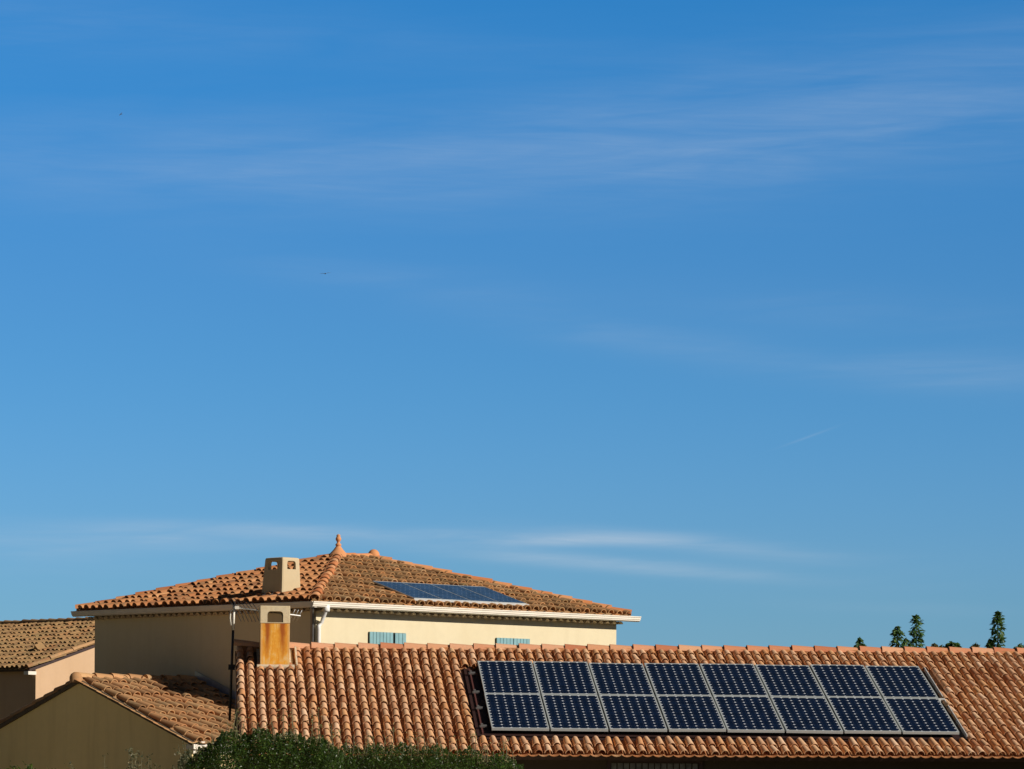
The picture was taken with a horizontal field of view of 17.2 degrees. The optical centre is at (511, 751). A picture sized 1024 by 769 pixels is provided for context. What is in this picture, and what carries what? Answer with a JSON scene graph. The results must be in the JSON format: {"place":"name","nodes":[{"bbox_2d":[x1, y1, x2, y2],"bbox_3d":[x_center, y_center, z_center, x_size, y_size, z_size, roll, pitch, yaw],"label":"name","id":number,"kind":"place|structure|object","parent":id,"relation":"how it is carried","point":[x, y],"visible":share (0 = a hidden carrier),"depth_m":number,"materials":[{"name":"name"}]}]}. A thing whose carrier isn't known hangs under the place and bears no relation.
{"place":"outdoors","nodes":[
{"label":"outdoors","id":0,"kind":"place"},
{"bbox_2d":[0,617,94,719],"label":"house","id":1,"kind":"structure","parent":0,"point":[39,658],"depth_m":91.37,"materials":[{"name":"brown tile"}]},
{"bbox_2d":[145,754,159,768],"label":"weed","id":2,"kind":"object","parent":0,"point":[149,767],"visible":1,"depth_m":57.80,"materials":[{"name":"green plant"}]},
{"bbox_2d":[0,0,1023,648],"label":"sky","id":3,"kind":"structure","parent":0,"point":[703,320],"materials":[{"name":"blue"}]},
{"label":"ground","id":4,"kind":"structure","parent":0,"visible":0},
{"bbox_2d":[0,671,235,768],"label":"gabled annex","id":5,"kind":"object","parent":4,"relation":"on","point":[79,720],"visible":0.86,"depth_m":71.12,"materials":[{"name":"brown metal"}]},
{"bbox_2d":[71,534,640,691],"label":"hipped house","id":6,"kind":"structure","parent":4,"relation":"on","point":[337,595],"depth_m":73.71,"materials":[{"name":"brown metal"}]},
{"bbox_2d":[372,581,442,599],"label":"solar panel","id":7,"kind":"object","parent":6,"relation":"attached to","point":[406,590],"visible":1,"depth_m":72.71,"materials":[{"name":"glass"}]},
{"bbox_2d":[402,582,470,600],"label":"solar panel","id":8,"kind":"object","parent":6,"relation":"attached to","point":[437,591],"visible":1,"depth_m":73.30,"materials":[{"name":"glass"}]},
{"bbox_2d":[431,584,498,602],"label":"solar panel","id":9,"kind":"object","parent":6,"relation":"on","point":[464,593],"visible":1,"depth_m":73.86,"materials":[{"name":"glass"}]},
{"bbox_2d":[414,598,528,605],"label":"mounting rail","id":10,"kind":"object","parent":6,"relation":"attached to","point":[470,601],"visible":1,"depth_m":73.10,"materials":[{"name":"metal"}]},
{"bbox_2d":[458,585,526,603],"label":"solar panel","id":11,"kind":"object","parent":6,"relation":"on","point":[493,595],"visible":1,"depth_m":74.43,"materials":[{"name":"glass"}]},
{"bbox_2d":[234,606,1023,768],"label":"long house","id":12,"kind":"structure","parent":4,"relation":"on","point":[360,691],"depth_m":59.58,"materials":[{"name":"tile"}]},
{"bbox_2d":[227,597,301,719],"bbox_3d":[-4.539,-1.711,62.127,1.456,2.269,0.233,0,0,8],"label":"tv aerial","id":13,"kind":"object","parent":12,"relation":"attached to","point":[231,667],"visible":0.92,"depth_m":62.20,"materials":[{"name":"metal"}]},
{"bbox_2d":[468,669,486,733],"bbox_3d":[-0.609,-0.904,59.841,0.125,1.199,3.415,0,0,-5],"label":"mounting rail","id":14,"kind":"object","parent":12,"relation":"attached to","point":[474,691],"visible":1,"depth_m":59.69,"materials":[{"name":"grey metal"}]},
{"bbox_2d":[477,661,539,693],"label":"solar panel","id":15,"kind":"object","parent":12,"relation":"on","point":[508,677],"visible":1,"depth_m":60.82,"materials":[{"name":"glass"}]},
{"bbox_2d":[484,694,548,730],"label":"solar panel","id":16,"kind":"object","parent":12,"relation":"on","point":[516,712],"visible":1,"depth_m":58.97,"materials":[{"name":"glass"}]},
{"bbox_2d":[533,661,596,695],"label":"solar panel","id":17,"kind":"object","parent":12,"relation":"on","point":[564,678],"visible":1,"depth_m":60.90,"materials":[{"name":"glass"}]},
{"bbox_2d":[542,694,607,731],"bbox_3d":[1.090,-0.683,59.140,0.988,0.046,1.890,1,19,-5],"label":"solar panel","id":18,"kind":"object","parent":12,"relation":"on","point":[574,712],"visible":1,"depth_m":59.06,"materials":[{"name":"glass"}]},
{"bbox_2d":[589,663,653,694],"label":"solar panel","id":19,"kind":"object","parent":12,"relation":"on","point":[620,679],"visible":1,"depth_m":61.01,"materials":[{"name":"glass"}]},
{"bbox_2d":[599,695,666,731],"bbox_3d":[2.107,-0.676,59.221,0.988,0.045,1.890,0,19,-5],"label":"solar panel","id":20,"kind":"object","parent":12,"relation":"on","point":[632,713],"visible":1,"depth_m":59.14,"materials":[{"name":"glass"}]},
{"bbox_2d":[607,760,702,768],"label":"window","id":21,"kind":"structure","parent":12,"relation":"in","point":[610,765],"depth_m":57.76,"materials":[{"name":"black glass"}]},
{"bbox_2d":[644,663,710,695],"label":"solar panel","id":22,"kind":"object","parent":12,"relation":"on","point":[676,679],"visible":1,"depth_m":61.10,"materials":[{"name":"glass"}]},
{"bbox_2d":[656,695,725,731],"bbox_3d":[3.125,-0.674,59.307,0.988,0.045,1.890,0,19,-5],"label":"solar panel","id":23,"kind":"object","parent":12,"relation":"on","point":[684,713],"visible":1,"depth_m":59.22,"materials":[{"name":"glass"}]},
{"bbox_2d":[700,664,767,695],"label":"solar panel","id":24,"kind":"object","parent":12,"relation":"on","point":[733,679],"visible":1,"depth_m":61.16,"materials":[{"name":"glass"}]},
{"bbox_2d":[713,696,784,732],"bbox_3d":[4.139,-0.663,59.391,0.988,0.046,1.890,0,19,-5],"label":"solar panel","id":25,"kind":"object","parent":12,"relation":"on","point":[749,714],"visible":1,"depth_m":59.30,"materials":[{"name":"glass"}]},
{"bbox_2d":[755,664,824,697],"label":"solar panel","id":26,"kind":"object","parent":12,"relation":"on","point":[789,680],"visible":1,"depth_m":61.25,"materials":[{"name":"glass"}]},
{"bbox_2d":[770,697,842,733],"bbox_3d":[5.158,-0.648,59.477,0.988,0.046,1.890,1,19,-5],"label":"solar panel","id":27,"kind":"object","parent":12,"relation":"on","point":[806,715],"visible":1,"depth_m":59.39,"materials":[{"name":"glass"}]},
{"bbox_2d":[810,664,880,697],"bbox_3d":[6.028,-1.270,61.362,0.988,0.047,1.890,0,19,-5],"label":"solar panel","id":28,"kind":"object","parent":12,"relation":"on","point":[844,680],"visible":1,"depth_m":61.33,"materials":[{"name":"glass"}]},
{"bbox_2d":[827,697,900,733],"bbox_3d":[6.170,-0.647,59.557,0.988,0.045,1.890,0,19,-5],"label":"solar panel","id":29,"kind":"object","parent":12,"relation":"on","point":[863,715],"visible":1,"depth_m":59.47,"materials":[{"name":"glass"}]},
{"bbox_2d":[865,666,937,698],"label":"solar panel","id":30,"kind":"object","parent":12,"relation":"on","point":[900,681],"visible":1,"depth_m":61.41,"materials":[{"name":"glass"}]},
{"bbox_2d":[883,698,958,734],"bbox_3d":[7.187,-0.633,59.642,0.988,0.046,1.890,0,19,-5],"label":"solar panel","id":31,"kind":"object","parent":12,"relation":"on","point":[920,715],"visible":1,"depth_m":59.57,"materials":[{"name":"glass"}]},
{"bbox_2d":[854,637,866,647],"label":"young tree","id":32,"kind":"object","parent":4,"relation":"on","point":[859,640],"visible":0.2,"depth_m":83.96,"materials":[{"name":"green plant"}]},
{"bbox_2d":[889,626,911,647],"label":"young tree","id":33,"kind":"object","parent":4,"relation":"on","point":[896,632],"visible":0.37,"depth_m":83.96,"materials":[{"name":"green plant"}]},
{"bbox_2d":[908,614,924,647],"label":"young tree","id":34,"kind":"object","parent":4,"relation":"on","point":[916,635],"visible":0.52,"depth_m":84.94,"materials":[{"name":"green plant"}]},
{"bbox_2d":[931,643,945,647],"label":"bushy tree","id":35,"kind":"object","parent":4,"relation":"on","point":[935,645],"visible":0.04,"depth_m":83.97,"materials":[{"name":"green plant"}]},
{"bbox_2d":[945,641,961,647],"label":"bushy tree","id":36,"kind":"object","parent":4,"relation":"on","point":[951,644],"visible":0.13,"depth_m":83.87,"materials":[{"name":"green plant"}]},
{"bbox_2d":[984,610,1006,647],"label":"young tree","id":37,"kind":"object","parent":4,"relation":"on","point":[997,619],"visible":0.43,"depth_m":83.95,"materials":[{"name":"green plant"}]},
{"label":"gravel yard","id":38,"kind":"structure","parent":0,"visible":0},
{"bbox_2d":[6,761,32,768],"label":"weed","id":39,"kind":"object","parent":38,"relation":"on","point":[27,766],"visible":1,"depth_m":57.81,"materials":[{"name":"green plant"}]},
{"bbox_2d":[125,748,145,768],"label":"weed","id":40,"kind":"object","parent":38,"relation":"on","point":[132,763],"visible":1,"depth_m":57.98,"materials":[{"name":"green plant"}]},
{"bbox_2d":[173,735,219,768],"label":"grey shrub","id":41,"kind":"object","parent":38,"relation":"on","point":[185,758],"visible":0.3,"depth_m":56.32,"materials":[{"name":"green plant"}]},
{"bbox_2d":[185,701,343,768],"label":"laurel bush","id":42,"kind":"object","parent":38,"relation":"on","point":[323,751],"visible":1,"depth_m":53.76,"materials":[{"name":"green plant"}]},
{"bbox_2d":[331,726,523,768],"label":"clipped hedge","id":43,"kind":"object","parent":38,"relation":"on","point":[377,761],"visible":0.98,"depth_m":54.66,"materials":[{"name":"green plant"}]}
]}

